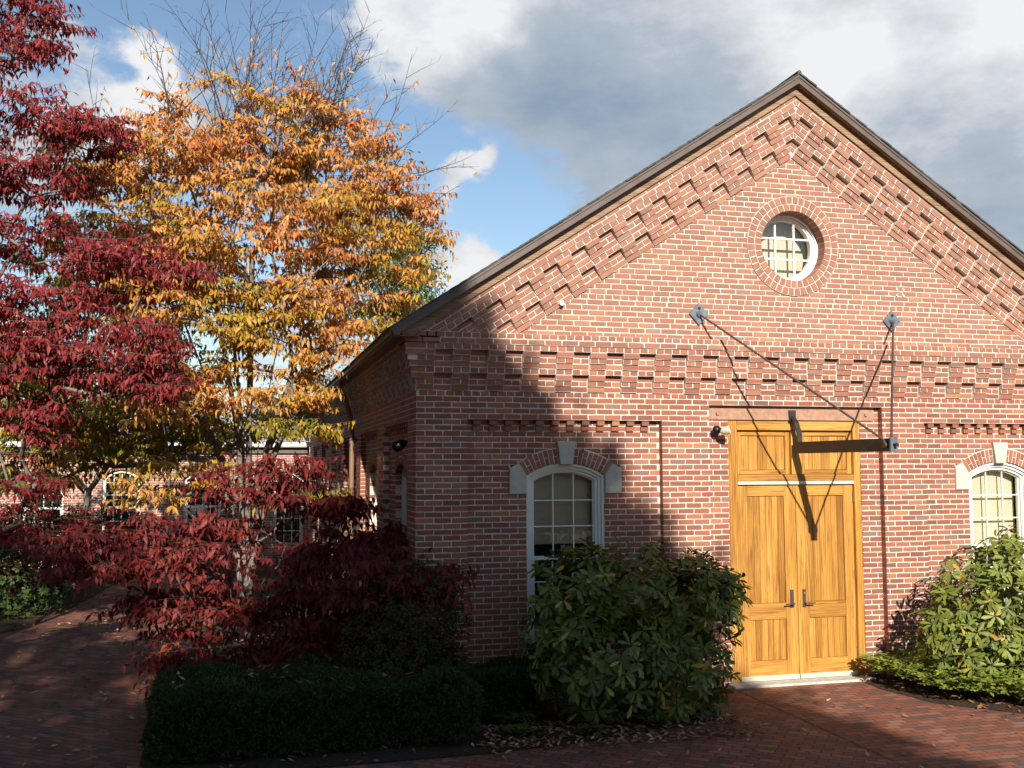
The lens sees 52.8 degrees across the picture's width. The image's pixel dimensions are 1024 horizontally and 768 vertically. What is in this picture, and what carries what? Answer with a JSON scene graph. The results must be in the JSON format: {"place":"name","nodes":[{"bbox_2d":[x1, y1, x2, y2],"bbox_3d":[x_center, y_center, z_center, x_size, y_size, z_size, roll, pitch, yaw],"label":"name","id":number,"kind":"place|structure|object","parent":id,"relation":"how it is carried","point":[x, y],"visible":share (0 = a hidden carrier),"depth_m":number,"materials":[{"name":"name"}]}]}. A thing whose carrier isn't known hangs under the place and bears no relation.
{"place":"outdoors","nodes":[
{"label":"outdoors","id":0,"kind":"place"},
{"bbox_2d":[0,568,113,632],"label":"planting bed","id":1,"kind":"object","parent":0,"point":[15,622],"visible":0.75,"depth_m":20.47,"materials":[{"name":"brown soil"}]},
{"bbox_2d":[0,496,73,619],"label":"evergreen shrub","id":2,"kind":"object","parent":1,"relation":"on","point":[14,609],"visible":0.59,"depth_m":18.86,"materials":[{"name":"green plant"}]},
{"bbox_2d":[0,498,185,599],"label":"bush","id":3,"kind":"object","parent":1,"relation":"on","point":[33,581],"visible":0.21,"depth_m":22.68,"materials":[{"name":"red plant"}]},
{"bbox_2d":[0,357,324,588],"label":"yellow tree","id":4,"kind":"object","parent":1,"relation":"on","point":[232,445],"visible":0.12,"depth_m":23.76,"materials":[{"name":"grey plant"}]},
{"bbox_2d":[0,568,907,767],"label":"brick path","id":5,"kind":"structure","parent":0,"point":[783,735],"depth_m":10.98,"materials":[{"name":"red brick"}]},
{"bbox_2d":[0,0,224,562],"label":"crimson tree","id":6,"kind":"object","parent":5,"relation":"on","point":[35,347],"visible":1,"depth_m":13.37,"materials":[{"name":"red plant"}]},
{"bbox_2d":[0,596,1023,767],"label":"fallen leaves","id":7,"kind":"object","parent":5,"relation":"on","point":[634,740],"visible":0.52,"depth_m":10.64,"materials":[{"name":"brown plant"}]},
{"bbox_2d":[0,0,1023,469],"label":"sky","id":8,"kind":"structure","parent":0,"point":[558,103],"materials":[{"name":"blue"}]},
{"bbox_2d":[735,681,1023,767],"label":"entrance paving","id":9,"kind":"structure","parent":0,"point":[982,738],"depth_m":11.01,"materials":[{"name":"red brick"}]},
{"bbox_2d":[865,674,1023,712],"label":"planting bed","id":10,"kind":"object","parent":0,"point":[912,687],"visible":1,"depth_m":12.39,"materials":[{"name":"brown soil"}]},
{"bbox_2d":[856,647,1023,694],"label":"pachysandra","id":11,"kind":"object","parent":10,"relation":"on","point":[905,664],"visible":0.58,"depth_m":12.35,"materials":[{"name":"green plant"}]},
{"bbox_2d":[909,525,1023,700],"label":"rhododendron","id":12,"kind":"object","parent":10,"relation":"on","point":[939,636],"visible":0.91,"depth_m":12.29,"materials":[{"name":"green plant"}]},
{"label":"ground","id":13,"kind":"structure","parent":0,"visible":0},
{"bbox_2d":[0,315,39,440],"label":"clapboard house","id":14,"kind":"structure","parent":13,"relation":"on","point":[11,371],"depth_m":38.58,"materials":[{"name":"paint"}]},
{"bbox_2d":[0,407,309,568],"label":"brick wing","id":15,"kind":"structure","parent":13,"relation":"on","point":[287,450],"depth_m":29.60,"materials":[{"name":"red brick"}]},
{"bbox_2d":[23,481,63,542],"bbox_3d":[-13.043,3.366,28.830,1.260,2.800,0.640,1,-5,-15],"label":"window","id":16,"kind":"structure","parent":15,"relation":"in","point":[60,510],"depth_m":29.06,"materials":[{"name":"beige paint"}]},
{"bbox_2d":[102,470,139,535],"bbox_3d":[-11.079,3.401,29.345,1.200,2.800,0.640,1,-5,-15],"label":"window","id":17,"kind":"structure","parent":15,"relation":"in","point":[110,495],"depth_m":29.55,"materials":[{"name":"beige paint"}]},
{"bbox_2d":[184,474,220,543],"bbox_3d":[-8.952,3.438,29.902,1.200,2.800,0.640,1,-5,-15],"label":"window","id":18,"kind":"structure","parent":15,"relation":"in","point":[198,505],"depth_m":30.08,"materials":[{"name":"grey glass"}]},
{"bbox_2d":[273,473,302,543],"bbox_3d":[-6.630,3.479,30.511,1.040,2.800,0.640,1,-5,-15],"label":"window","id":19,"kind":"structure","parent":15,"relation":"in","point":[287,538],"depth_m":30.72,"materials":[{"name":"glass"}]},
{"bbox_2d":[244,356,354,441],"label":"thin tree","id":20,"kind":"object","parent":13,"relation":"on","point":[328,378],"visible":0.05,"depth_m":41.29,"materials":[{"name":"plant"}]},
{"bbox_2d":[341,211,450,340],"bbox_3d":[-4.235,-0.555,38.225,5.030,12.744,4.216,1,-5,-15],"label":"green tree","id":21,"kind":"object","parent":13,"relation":"on","point":[428,297],"visible":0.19,"depth_m":38.34,"materials":[{"name":"green plant"}]},
{"bbox_2d":[139,562,718,767],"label":"planting bed","id":22,"kind":"object","parent":13,"relation":"on","point":[335,757],"visible":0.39,"depth_m":10.28,"materials":[{"name":"brown soil"}]},
{"bbox_2d":[0,0,479,640],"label":"autumn tree","id":23,"kind":"object","parent":22,"relation":"on","point":[360,198],"visible":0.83,"depth_m":16.21,"materials":[{"name":"orange plant"}]},
{"bbox_2d":[9,451,481,699],"bbox_3d":[-3.028,2.363,13.141,6.071,3.026,4.183,-1,-5,12],"label":"burning bush","id":24,"kind":"object","parent":22,"relation":"on","point":[363,556],"visible":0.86,"depth_m":12.61,"materials":[{"name":"red plant"}]},
{"bbox_2d":[138,650,484,765],"bbox_3d":[-2.032,3.265,10.656,3.379,0.832,1.884,1,-5,-15],"label":"clipped hedge","id":25,"kind":"object","parent":22,"relation":"on","point":[217,712],"visible":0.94,"depth_m":10.05,"materials":[{"name":"green plant"}]},
{"bbox_2d":[332,557,474,711],"bbox_3d":[-1.150,2.787,11.181,1.588,1.794,1.319,1,-5,-15],"label":"azalea","id":26,"kind":"object","parent":22,"relation":"on","point":[376,629],"visible":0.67,"depth_m":10.95,"materials":[{"name":"green plant"}]},
{"bbox_2d":[457,650,549,721],"bbox_3d":[-0.140,3.380,11.494,1.126,0.718,0.979,1,-5,-15],"label":"clipped hedge","id":27,"kind":"object","parent":22,"relation":"on","point":[504,683],"visible":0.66,"depth_m":11.17,"materials":[{"name":"green plant"}]},
{"bbox_2d":[489,698,713,741],"bbox_3d":[1.072,3.537,10.936,2.516,0.085,1.124,1,-5,-15],"label":"ground ivy","id":28,"kind":"object","parent":22,"relation":"on","point":[525,717],"visible":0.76,"depth_m":10.88,"materials":[{"name":"green plant"}]},
{"bbox_2d":[515,536,752,725],"bbox_3d":[1.452,2.748,11.550,2.831,2.086,1.651,2,-5,-27],"label":"rhododendron","id":29,"kind":"object","parent":22,"relation":"on","point":[560,651],"visible":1,"depth_m":11.18,"materials":[{"name":"green plant"}]},
{"bbox_2d":[689,707,717,717],"bbox_3d":[2.121,3.640,11.428,0.355,0.149,0.226,0,-5,-6],"label":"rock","id":30,"kind":"object","parent":22,"relation":"on","point":[712,714],"visible":0.37,"depth_m":11.33,"materials":[{"name":"grey stone"}]},
{"bbox_2d":[305,70,1023,698],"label":"brick hall","id":31,"kind":"structure","parent":13,"relation":"on","point":[569,380],"depth_m":13.28,"materials":[{"name":"red brick"}]},
{"bbox_2d":[374,470,376,581],"bbox_3d":[-2.055,2.303,16.518,0.156,2.035,1.000,1,-5,-15],"label":"window","id":32,"kind":"structure","parent":31,"relation":"in","point":[376,470],"depth_m":16.99,"materials":[{"name":"beige paint"}]},
{"bbox_2d":[392,439,406,451],"bbox_3d":[-1.357,0.748,12.773,0.263,0.190,0.217,1,-5,-15],"label":"floodlight","id":33,"kind":"object","parent":31,"relation":"attached to","point":[399,445],"visible":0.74,"depth_m":12.72,"materials":[{"name":"black metal"}]},
{"bbox_2d":[397,469,406,624],"bbox_3d":[-1.390,2.128,13.699,0.306,2.135,1.080,1,-5,-15],"label":"window","id":34,"kind":"structure","parent":31,"relation":"in","point":[404,483],"depth_m":14.18,"materials":[{"name":"beige paint"}]},
{"bbox_2d":[510,463,609,644],"bbox_3d":[0.578,1.992,12.838,1.600,2.660,0.770,1,-5,-15],"label":"window","id":35,"kind":"structure","parent":31,"relation":"in","point":[565,503],"depth_m":12.74,"materials":[{"name":"beige paint"}]},
{"bbox_2d":[712,425,730,433],"bbox_3d":[2.644,0.579,12.987,0.242,0.115,0.115,-3,-5,35],"label":"floodlight","id":36,"kind":"object","parent":31,"relation":"attached to","point":[719,430],"visible":1,"depth_m":12.95,"materials":[{"name":"black metal"}]},
{"bbox_2d":[738,484,799,681],"bbox_3d":[3.284,2.534,13.206,0.841,2.476,0.131,1,-5,-15],"label":"door leaf","id":37,"kind":"structure","parent":31,"relation":"in","point":[767,515],"depth_m":13.24,"materials":[{"name":"yellow wood"}]},
{"bbox_2d":[761,214,817,280],"bbox_3d":[3.606,-1.761,13.813,1.000,1.050,0.295,1,-5,-15],"label":"round window","id":38,"kind":"structure","parent":31,"relation":"in","point":[789,245],"depth_m":13.92,"materials":[{"name":"white glass"}]},
{"bbox_2d":[689,303,899,453],"bbox_3d":[3.981,-0.127,12.420,3.056,1.915,2.180,1,-5,-15],"label":"hoist bracket","id":39,"kind":"object","parent":31,"relation":"attached to","point":[698,313],"visible":1,"depth_m":12.47,"materials":[{"name":"metal"}]},
{"bbox_2d":[795,484,857,678],"bbox_3d":[4.108,2.548,13.422,0.853,2.476,0.131,1,-5,-15],"label":"door leaf","id":40,"kind":"structure","parent":31,"relation":"in","point":[826,572],"depth_m":13.44,"materials":[{"name":"yellow wood"}]},
{"bbox_2d":[969,462,1023,620],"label":"window","id":41,"kind":"structure","parent":31,"relation":"in","point":[992,492],"depth_m":14.35,"materials":[{"name":"beige paint"}]}
]}

